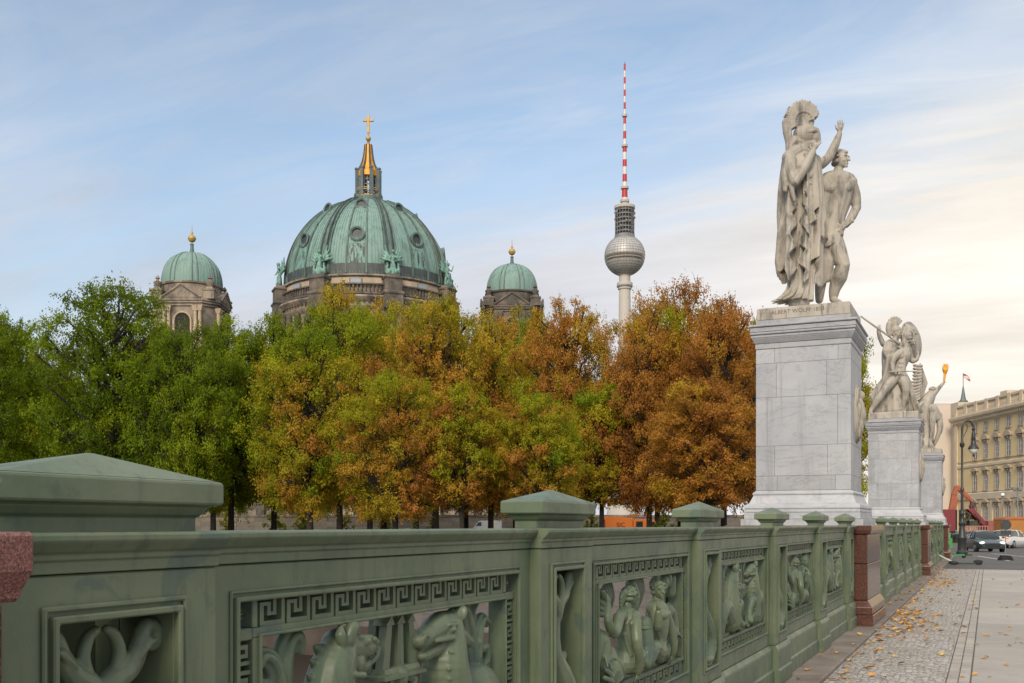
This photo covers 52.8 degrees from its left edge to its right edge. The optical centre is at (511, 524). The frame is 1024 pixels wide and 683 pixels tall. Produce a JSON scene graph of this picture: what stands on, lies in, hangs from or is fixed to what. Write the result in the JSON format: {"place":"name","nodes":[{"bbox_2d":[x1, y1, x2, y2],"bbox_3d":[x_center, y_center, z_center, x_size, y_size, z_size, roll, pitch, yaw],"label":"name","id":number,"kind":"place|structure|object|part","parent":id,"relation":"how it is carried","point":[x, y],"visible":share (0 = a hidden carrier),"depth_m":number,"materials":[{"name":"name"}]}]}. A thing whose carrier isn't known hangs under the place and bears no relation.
{"place":"outdoors","nodes":[
{"label":"outdoors","id":0,"kind":"place"},
{"bbox_2d":[262,654,488,682],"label":"canal water","id":1,"kind":"structure","parent":0,"point":[301,665],"depth_m":44.12,"materials":[{"name":"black liquid"}]},
{"bbox_2d":[0,0,1023,514],"label":"sky","id":2,"kind":"structure","parent":0,"point":[129,129],"materials":[{"name":"blue"}]},
{"bbox_2d":[943,543,1023,569],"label":"road","id":3,"kind":"structure","parent":0,"point":[1016,563],"depth_m":40.43,"materials":[{"name":"grey asphalt"}]},
{"bbox_2d":[949,532,965,557],"bbox_3d":[19.032,0.887,44.177,1.220,1.123,0.480,0,0,-29],"label":"standing scooter","id":4,"kind":"object","parent":3,"relation":"on","point":[963,555],"visible":0.46,"depth_m":43.94,"materials":[{"name":"green"}]},
{"bbox_2d":[939,551,982,564],"bbox_3d":[13.843,1.033,32.079,1.393,0.423,0.713,0,0,36],"label":"fallen scooter","id":5,"kind":"object","parent":3,"relation":"on","point":[976,562],"visible":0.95,"depth_m":31.87,"materials":[{"name":"grey"}]},
{"bbox_2d":[952,420,978,555],"bbox_3d":[22.368,-1.780,51.000,1.448,6.797,1.240,0,0,0],"label":"street lamp","id":6,"kind":"object","parent":3,"relation":"on","point":[973,447],"visible":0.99,"depth_m":50.92,"materials":[{"name":"black metal"}]},
{"bbox_2d":[943,485,993,542],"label":"crane lorry","id":7,"kind":"object","parent":3,"relation":"on","point":[973,518],"visible":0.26,"depth_m":108.30,"materials":[{"name":"red paint"}]},
{"bbox_2d":[966,530,1004,551],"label":"car","id":8,"kind":"object","parent":3,"relation":"on","point":[976,541],"visible":0.8,"depth_m":69.84,"materials":[{"name":"grey paint"}]},
{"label":"windows","id":9,"kind":"part","parent":8,"relation":"part of","materials":[{"name":"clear glass"}]},
{"bbox_2d":[997,520,1013,559],"bbox_3d":[19.384,0.607,40.500,0.480,1.604,0.360,0,0,0],"label":"road sign","id":10,"kind":"object","parent":3,"relation":"on","point":[1005,525],"visible":0.98,"depth_m":40.45,"materials":[{"name":"grey metal"}]},
{"bbox_2d":[993,517,1023,534],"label":"orange lorry","id":11,"kind":"object","parent":3,"relation":"on","point":[1017,523],"visible":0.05,"depth_m":98.00,"materials":[{"name":"paint"}]},
{"bbox_2d":[995,529,1023,547],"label":"car","id":12,"kind":"object","parent":3,"relation":"on","point":[1015,538],"visible":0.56,"depth_m":82.65,"materials":[{"name":"white paint"}]},
{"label":"windows","id":13,"kind":"part","parent":12,"relation":"part of","materials":[{"name":"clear glass"}]},
{"bbox_3d":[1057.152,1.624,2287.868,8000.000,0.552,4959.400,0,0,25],"label":"ground","id":14,"kind":"structure","parent":0,"visible":0},
{"bbox_2d":[0,305,46,463],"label":"lime tree","id":15,"kind":"object","parent":14,"relation":"on","point":[10,429],"visible":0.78,"depth_m":73.73,"materials":[{"name":"green plant"}]},
{"bbox_2d":[0,308,72,458],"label":"lime tree","id":16,"kind":"object","parent":14,"relation":"on","point":[20,321],"visible":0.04,"depth_m":92.33,"materials":[{"name":"green plant"}]},
{"bbox_2d":[13,347,106,459],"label":"lime tree","id":17,"kind":"object","parent":14,"relation":"on","point":[38,400],"visible":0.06,"depth_m":82.81,"materials":[{"name":"green plant"}]},
{"bbox_2d":[16,270,196,465],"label":"lime tree","id":18,"kind":"object","parent":14,"relation":"on","point":[116,366],"visible":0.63,"depth_m":70.29,"materials":[{"name":"green plant"}]},
{"bbox_2d":[92,323,183,452],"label":"lime tree","id":19,"kind":"object","parent":14,"relation":"on","point":[109,352],"depth_m":102.08,"materials":[{"name":"green plant"}]},
{"bbox_2d":[116,313,246,518],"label":"lime tree","id":20,"kind":"object","parent":14,"relation":"on","point":[195,391],"visible":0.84,"depth_m":68.41,"materials":[{"name":"green plant"}]},
{"bbox_2d":[165,344,252,530],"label":"lime tree","id":21,"kind":"object","parent":14,"relation":"on","point":[213,515],"visible":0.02,"depth_m":107.76,"materials":[{"name":"green plant"}]},
{"bbox_2d":[219,507,234,529],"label":"shrub","id":22,"kind":"object","parent":14,"relation":"on","point":[221,522],"visible":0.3,"depth_m":95.83,"materials":[{"name":"green plant"}]},
{"bbox_2d":[190,311,279,529],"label":"lime tree","id":23,"kind":"object","parent":14,"relation":"on","point":[239,364],"visible":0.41,"depth_m":76.57,"materials":[{"name":"green plant"}]},
{"bbox_2d":[216,306,331,529],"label":"lime tree","id":24,"kind":"object","parent":14,"relation":"on","point":[274,329],"visible":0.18,"depth_m":78.43,"materials":[{"name":"green plant"}]},
{"bbox_2d":[262,513,286,529],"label":"shrub","id":25,"kind":"object","parent":14,"relation":"on","point":[280,525],"visible":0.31,"depth_m":95.90,"materials":[{"name":"green plant"}]},
{"bbox_2d":[292,513,305,529],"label":"shrub","id":26,"kind":"object","parent":14,"relation":"on","point":[303,524],"visible":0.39,"depth_m":95.89,"materials":[{"name":"green plant"}]},
{"bbox_2d":[232,318,373,529],"bbox_3d":[-12.942,-5.658,66.072,8.319,14.951,9.729,0,0,-41],"label":"lime tree","id":27,"kind":"object","parent":14,"relation":"on","point":[313,481],"visible":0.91,"depth_m":64.51,"materials":[{"name":"green plant"}]},
{"bbox_2d":[261,496,344,522],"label":"lime tree","id":28,"kind":"object","parent":14,"relation":"on","point":[327,511],"visible":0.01,"depth_m":109.95,"materials":[{"name":"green plant"}]},
{"bbox_2d":[274,274,401,529],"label":"lime tree","id":29,"kind":"object","parent":14,"relation":"on","point":[354,320],"visible":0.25,"depth_m":80.36,"materials":[{"name":"green plant"}]},
{"bbox_2d":[149,115,543,514],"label":"cathedral","id":30,"kind":"structure","parent":14,"relation":"on","point":[371,244],"depth_m":219.95,"materials":[{"name":"metal"}]},
{"bbox_2d":[293,283,300,288],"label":"drum window","id":31,"kind":"structure","parent":30,"relation":"in","point":[298,285],"depth_m":221.27,"materials":[{"name":"glass"}]},
{"bbox_2d":[349,278,361,281],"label":"drum window","id":32,"kind":"structure","parent":30,"relation":"in","point":[350,279],"depth_m":215.88,"materials":[{"name":"glass"}]},
{"bbox_2d":[417,283,426,288],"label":"drum window","id":33,"kind":"structure","parent":30,"relation":"in","point":[419,285],"depth_m":221.38,"materials":[{"name":"glass"}]},
{"bbox_2d":[343,515,354,528],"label":"shrub","id":34,"kind":"object","parent":14,"relation":"on","point":[345,523],"visible":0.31,"depth_m":95.96,"materials":[{"name":"green plant"}]},
{"bbox_2d":[334,373,380,528],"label":"lime tree","id":35,"kind":"object","parent":14,"relation":"on","point":[369,524],"depth_m":111.74,"materials":[{"name":"brown plant"}]},
{"bbox_2d":[379,516,391,528],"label":"shrub","id":36,"kind":"object","parent":14,"relation":"on","point":[388,524],"visible":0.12,"depth_m":95.67,"materials":[{"name":"green plant"}]},
{"bbox_2d":[343,294,428,528],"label":"lime tree","id":37,"kind":"object","parent":14,"relation":"on","point":[391,308],"visible":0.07,"depth_m":87.17,"materials":[{"name":"orange plant"}]},
{"bbox_2d":[315,359,468,528],"bbox_3d":[-7.110,-4.134,61.652,8.480,11.745,8.024,0,0,39],"label":"lime tree","id":38,"kind":"object","parent":14,"relation":"on","point":[390,495],"visible":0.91,"depth_m":60.77,"materials":[{"name":"green plant"}]},
{"bbox_2d":[396,349,450,528],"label":"lime tree","id":39,"kind":"object","parent":14,"relation":"on","point":[420,506],"visible":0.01,"depth_m":107.73,"materials":[{"name":"orange plant"}]},
{"bbox_2d":[362,283,505,528],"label":"lime tree","id":40,"kind":"object","parent":14,"relation":"on","point":[437,368],"visible":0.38,"depth_m":76.09,"materials":[{"name":"yellow plant"}]},
{"bbox_2d":[398,377,513,528],"bbox_3d":[-3.318,-3.591,62.201,7.284,10.664,6.736,0,0,2],"label":"lime tree","id":41,"kind":"object","parent":14,"relation":"on","point":[460,484],"visible":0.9,"depth_m":60.84,"materials":[{"name":"green plant"}]},
{"bbox_2d":[440,377,487,528],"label":"lime tree","id":42,"kind":"object","parent":14,"relation":"on","point":[466,523],"visible":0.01,"depth_m":111.72,"materials":[{"name":"brown plant"}]},
{"bbox_2d":[195,515,743,530],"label":"park wall","id":43,"kind":"structure","parent":14,"relation":"on","point":[257,521],"depth_m":132.00,"materials":[{"name":"stone"}]},
{"bbox_2d":[473,521,501,528],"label":"white van","id":44,"kind":"object","parent":14,"relation":"on","point":[484,524],"visible":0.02,"depth_m":106.00,"materials":[{"name":"white paint"}]},
{"bbox_2d":[443,306,538,527],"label":"lime tree","id":45,"kind":"object","parent":14,"relation":"on","point":[496,498],"visible":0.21,"depth_m":82.40,"materials":[{"name":"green plant"}]},
{"bbox_2d":[262,565,725,665],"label":"quay wall","id":46,"kind":"structure","parent":14,"relation":"on","point":[313,636],"depth_m":46.43,"materials":[{"name":"stone"}]},
{"bbox_2d":[483,486,514,527],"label":"lime tree","id":47,"kind":"object","parent":14,"relation":"on","point":[502,516],"visible":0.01,"depth_m":109.73,"materials":[{"name":"brown plant"}]},
{"bbox_2d":[483,300,564,492],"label":"lime tree","id":48,"kind":"object","parent":14,"relation":"on","point":[520,327],"visible":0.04,"depth_m":91.50,"materials":[{"name":"orange plant"}]},
{"bbox_2d":[484,389,594,497],"bbox_3d":[1.551,-3.224,62.218,6.747,9.961,7.516,0,0,8],"label":"lime tree","id":49,"kind":"object","parent":14,"relation":"on","point":[539,444],"visible":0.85,"depth_m":60.95,"materials":[{"name":"green plant"}]},
{"bbox_2d":[496,290,619,509],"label":"lime tree","id":50,"kind":"object","parent":14,"relation":"on","point":[566,341],"visible":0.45,"depth_m":74.99,"materials":[{"name":"brown plant"}]},
{"bbox_2d":[583,515,598,527],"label":"shrub","id":51,"kind":"object","parent":14,"relation":"on","point":[591,519],"visible":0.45,"depth_m":96.04,"materials":[{"name":"green plant"}]},
{"bbox_2d":[554,381,647,527],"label":"lime tree","id":52,"kind":"object","parent":14,"relation":"on","point":[601,490],"visible":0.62,"depth_m":70.60,"materials":[{"name":"green plant"}]},
{"bbox_2d":[604,62,644,514],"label":"television tower","id":53,"kind":"structure","parent":14,"relation":"on","point":[624,256],"depth_m":811.41,"materials":[{"name":"concrete"}]},
{"bbox_2d":[604,516,655,527],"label":"orange lorry","id":54,"kind":"object","parent":14,"relation":"on","point":[619,522],"visible":0.41,"depth_m":104.00,"materials":[{"name":"paint"}]},
{"bbox_2d":[590,294,700,526],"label":"lime tree","id":55,"kind":"object","parent":14,"relation":"on","point":[650,351],"visible":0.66,"depth_m":70.43,"materials":[{"name":"orange plant"}]},
{"bbox_2d":[618,358,679,524],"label":"lime tree","id":56,"kind":"object","parent":14,"relation":"on","point":[657,516],"visible":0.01,"depth_m":107.35,"materials":[{"name":"brown plant"}]},
{"bbox_2d":[653,513,674,526],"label":"shrub","id":57,"kind":"object","parent":14,"relation":"on","point":[662,523],"visible":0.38,"depth_m":95.85,"materials":[{"name":"green plant"}]},
{"bbox_2d":[614,268,755,526],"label":"lime tree","id":58,"kind":"object","parent":14,"relation":"on","point":[687,304],"visible":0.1,"depth_m":74.92,"materials":[{"name":"brown plant"}]},
{"bbox_2d":[627,371,755,511],"bbox_3d":[10.952,-3.720,62.340,7.751,11.103,9.059,0,0,-18],"label":"lime tree","id":59,"kind":"object","parent":14,"relation":"on","point":[702,483],"visible":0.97,"depth_m":60.78,"materials":[{"name":"orange plant"}]},
{"bbox_2d":[661,290,755,526],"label":"lime tree","id":60,"kind":"object","parent":14,"relation":"on","point":[724,340],"visible":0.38,"depth_m":66.78,"materials":[{"name":"orange plant"}]},
{"bbox_2d":[720,303,774,518],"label":"lime tree","id":61,"kind":"object","parent":14,"relation":"on","point":[754,322],"visible":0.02,"depth_m":77.46,"materials":[{"name":"brown plant"}]},
{"bbox_2d":[861,337,876,498],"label":"lime tree","id":62,"kind":"object","parent":14,"relation":"on","point":[867,391],"visible":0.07,"depth_m":82.57,"materials":[{"name":"green plant"}]},
{"bbox_2d":[933,402,971,508],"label":"plain wing","id":63,"kind":"structure","parent":14,"relation":"on","point":[945,443],"depth_m":247.54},
{"bbox_2d":[958,373,969,401],"bbox_3d":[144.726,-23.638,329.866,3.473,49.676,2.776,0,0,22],"label":"roof turret","id":64,"kind":"object","parent":14,"relation":"on","point":[963,397],"visible":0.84,"depth_m":329.77,"materials":[{"name":"metal"}]},
{"bbox_2d":[948,389,1023,530],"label":"palace","id":65,"kind":"structure","parent":14,"relation":"on","point":[993,468],"depth_m":225.07,"materials":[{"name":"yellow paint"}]},
{"bbox_2d":[970,436,978,460],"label":"window","id":66,"kind":"structure","parent":65,"relation":"in","point":[975,458],"depth_m":232.28,"materials":[{"name":"stone"}]},
{"bbox_2d":[970,468,978,491],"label":"window","id":67,"kind":"structure","parent":65,"relation":"in","point":[974,471],"depth_m":233.08,"materials":[{"name":"stone"}]},
{"bbox_2d":[973,423,977,435],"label":"window","id":68,"kind":"structure","parent":65,"relation":"in","point":[975,424],"depth_m":232.45,"materials":[{"name":"glass"}]},
{"bbox_2d":[973,499,978,511],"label":"window","id":69,"kind":"structure","parent":65,"relation":"in","point":[976,502],"depth_m":232.23,"materials":[{"name":"stone"}]},
{"bbox_2d":[980,434,989,459],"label":"window","id":70,"kind":"structure","parent":65,"relation":"in","point":[985,438],"depth_m":228.01,"materials":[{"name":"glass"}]},
{"bbox_2d":[980,467,989,490],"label":"window","id":71,"kind":"structure","parent":65,"relation":"in","point":[985,470],"depth_m":228.01,"materials":[{"name":"glass"}]},
{"bbox_2d":[980,499,989,520],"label":"window","id":72,"kind":"structure","parent":65,"relation":"in","point":[985,503],"depth_m":228.01,"materials":[{"name":"stone"}]},
{"bbox_2d":[982,420,988,433],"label":"window","id":73,"kind":"structure","parent":65,"relation":"in","point":[985,423],"depth_m":228.01,"materials":[{"name":"glass"}]},
{"bbox_2d":[991,432,1000,458],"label":"window","id":74,"kind":"structure","parent":65,"relation":"in","point":[996,436],"depth_m":223.06,"materials":[{"name":"stone"}]},
{"bbox_2d":[991,465,1000,490],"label":"window","id":75,"kind":"structure","parent":65,"relation":"in","point":[996,469],"depth_m":223.06,"materials":[{"name":"stone"}]},
{"bbox_2d":[991,498,1000,516],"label":"window","id":76,"kind":"structure","parent":65,"relation":"in","point":[996,502],"depth_m":223.06,"materials":[{"name":"stone"}]},
{"bbox_2d":[993,418,999,431],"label":"window","id":77,"kind":"structure","parent":65,"relation":"in","point":[996,421],"depth_m":223.06,"materials":[{"name":"glass"}]},
{"bbox_2d":[1002,464,1012,489],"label":"window","id":78,"kind":"structure","parent":65,"relation":"in","point":[1007,467],"depth_m":217.94,"materials":[{"name":"stone"}]},
{"bbox_2d":[1003,430,1012,456],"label":"window","id":79,"kind":"structure","parent":65,"relation":"in","point":[1008,434],"depth_m":217.94,"materials":[{"name":"stone"}]},
{"bbox_2d":[1003,497,1012,516],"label":"window","id":80,"kind":"structure","parent":65,"relation":"in","point":[1008,507],"depth_m":217.94,"materials":[{"name":"stone"}]},
{"bbox_2d":[1005,416,1011,429],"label":"window","id":81,"kind":"structure","parent":65,"relation":"in","point":[1009,418],"depth_m":217.94,"materials":[{"name":"glass"}]},
{"bbox_2d":[1014,428,1023,454],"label":"window","id":82,"kind":"structure","parent":65,"relation":"in","point":[1019,431],"depth_m":213.00,"materials":[{"name":"stone"}]},
{"bbox_2d":[1014,462,1023,487],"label":"window","id":83,"kind":"structure","parent":65,"relation":"in","point":[1019,466],"depth_m":213.00,"materials":[{"name":"glass"}]},
{"bbox_2d":[1014,497,1023,516],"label":"window","id":84,"kind":"structure","parent":65,"relation":"in","point":[1020,500],"depth_m":213.00,"materials":[{"name":"stone"}]},
{"bbox_2d":[1017,413,1023,427],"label":"window","id":85,"kind":"structure","parent":65,"relation":"in","point":[1020,416],"depth_m":213.00,"materials":[{"name":"glass"}]},
{"bbox_2d":[1001,493,1004,516],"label":"globe lamp","id":86,"kind":"object","parent":14,"relation":"on","point":[1002,495],"visible":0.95,"depth_m":117.96,"materials":[{"name":"white glass"}]},
{"bbox_2d":[1011,487,1022,516],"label":"floodlight mast","id":87,"kind":"object","parent":14,"relation":"on","point":[1017,489],"visible":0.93,"depth_m":121.94,"materials":[{"name":"grey metal"}]},
{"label":"bridge deck","id":88,"kind":"structure","parent":0,"visible":0},
{"bbox_2d":[784,556,953,682],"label":"railing kerb","id":89,"kind":"structure","parent":88,"relation":"on","point":[826,665],"depth_m":10.02,"materials":[{"name":"stone"}]},
{"bbox_2d":[0,532,32,682],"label":"granite pier","id":90,"kind":"structure","parent":89,"relation":"on","point":[16,559],"depth_m":1.42,"materials":[{"name":"red stone"}]},
{"bbox_2d":[0,453,856,682],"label":"bridge railing","id":91,"kind":"object","parent":89,"relation":"on","point":[135,577],"visible":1,"depth_m":2.81,"materials":[{"name":"green paint"}]},
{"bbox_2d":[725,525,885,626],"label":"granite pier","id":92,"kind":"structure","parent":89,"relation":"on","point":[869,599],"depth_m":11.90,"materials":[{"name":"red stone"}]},
{"bbox_2d":[741,313,874,524],"bbox_3d":[3.721,-1.237,12.882,1.420,2.506,1.420,0,0,25],"label":"statue pedestal","id":93,"kind":"object","parent":92,"relation":"on","point":[811,414],"visible":0.98,"depth_m":12.37,"materials":[{"name":"grey stone"}]},
{"bbox_2d":[757,99,860,322],"bbox_3d":[3.727,-3.896,12.879,1.110,2.808,1.098,0,0,25],"label":"statue group","id":94,"kind":"object","parent":93,"relation":"on","point":[814,202],"visible":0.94,"depth_m":12.80,"materials":[{"name":"stone"}]},
{"bbox_2d":[872,516,922,602],"bbox_3d":[6.910,0.518,18.499,0.257,1.293,11.276,0,0,25],"label":"bridge railing","id":95,"kind":"object","parent":89,"relation":"on","point":[900,558],"visible":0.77,"depth_m":17.57,"materials":[{"name":"green paint"}]},
{"bbox_2d":[921,525,933,575],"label":"granite pier","id":96,"kind":"structure","parent":89,"relation":"on","point":[927,566],"depth_m":23.64,"materials":[{"name":"red stone"}]},
{"bbox_2d":[865,417,928,524],"bbox_3d":[9.153,-1.237,24.638,1.420,2.506,1.420,0,0,25],"label":"statue pedestal","id":97,"kind":"object","parent":96,"relation":"on","point":[896,466],"visible":0.97,"depth_m":24.12,"materials":[{"name":"grey stone"}]},
{"bbox_2d":[860,316,922,418],"bbox_3d":[9.155,-3.686,24.814,1.377,2.622,1.418,0,0,25],"label":"statue group","id":98,"kind":"object","parent":97,"relation":"on","point":[892,394],"visible":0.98,"depth_m":24.50,"materials":[{"name":"stone"}]},
{"bbox_2d":[927,520,944,565],"bbox_3d":[12.342,0.518,30.255,0.257,1.293,11.276,0,0,25],"label":"bridge railing","id":99,"kind":"object","parent":89,"relation":"on","point":[937,538],"visible":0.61,"depth_m":30.97,"materials":[{"name":"green paint"}]},
{"bbox_2d":[943,525,950,558],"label":"granite pier","id":100,"kind":"structure","parent":89,"relation":"on","point":[947,552],"depth_m":35.38,"materials":[{"name":"red stone"}]},
{"bbox_2d":[921,453,947,524],"bbox_3d":[14.585,-1.237,36.394,1.420,2.506,1.420,0,0,25],"label":"statue pedestal","id":101,"kind":"object","parent":100,"relation":"on","point":[933,485],"visible":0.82,"depth_m":35.78,"materials":[{"name":"grey stone"}]},
{"bbox_2d":[911,363,945,453],"bbox_3d":[14.639,-4.105,36.369,1.244,3.226,1.096,0,0,25],"label":"statue group","id":102,"kind":"object","parent":101,"relation":"on","point":[931,415],"visible":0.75,"depth_m":36.21,"materials":[{"name":"stone"}]},
{"bbox_2d":[942,364,948,383],"bbox_3d":[15.264,-5.299,36.295,0.212,0.735,0.196,0,0,0],"label":"torch","id":103,"kind":"object","parent":102,"relation":"attached to","point":[945,368],"visible":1,"depth_m":36.26,"materials":[{"name":"gold metal"}]},
{"bbox_2d":[946,569,982,682],"bbox_3d":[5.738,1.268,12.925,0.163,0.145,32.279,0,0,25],"label":"sett band","id":104,"kind":"object","parent":88,"relation":"on","point":[955,671],"visible":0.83,"depth_m":10.56,"materials":[{"name":"stone"}]},
{"bbox_2d":[823,569,975,682],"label":"cobble strip","id":105,"kind":"object","parent":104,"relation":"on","point":[911,652],"visible":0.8,"depth_m":10.41,"materials":[{"name":"stone"}]},
{"bbox_2d":[797,563,1022,682],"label":"fallen leaves","id":106,"kind":"object","parent":105,"relation":"on","point":[902,631],"visible":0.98,"depth_m":12.38,"materials":[{"name":"orange plant"}]},
{"bbox_2d":[971,570,1023,682],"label":"paving slabs","id":107,"kind":"structure","parent":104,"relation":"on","point":[1004,588],"depth_m":11.78,"materials":[{"name":"stone"}]}
]}

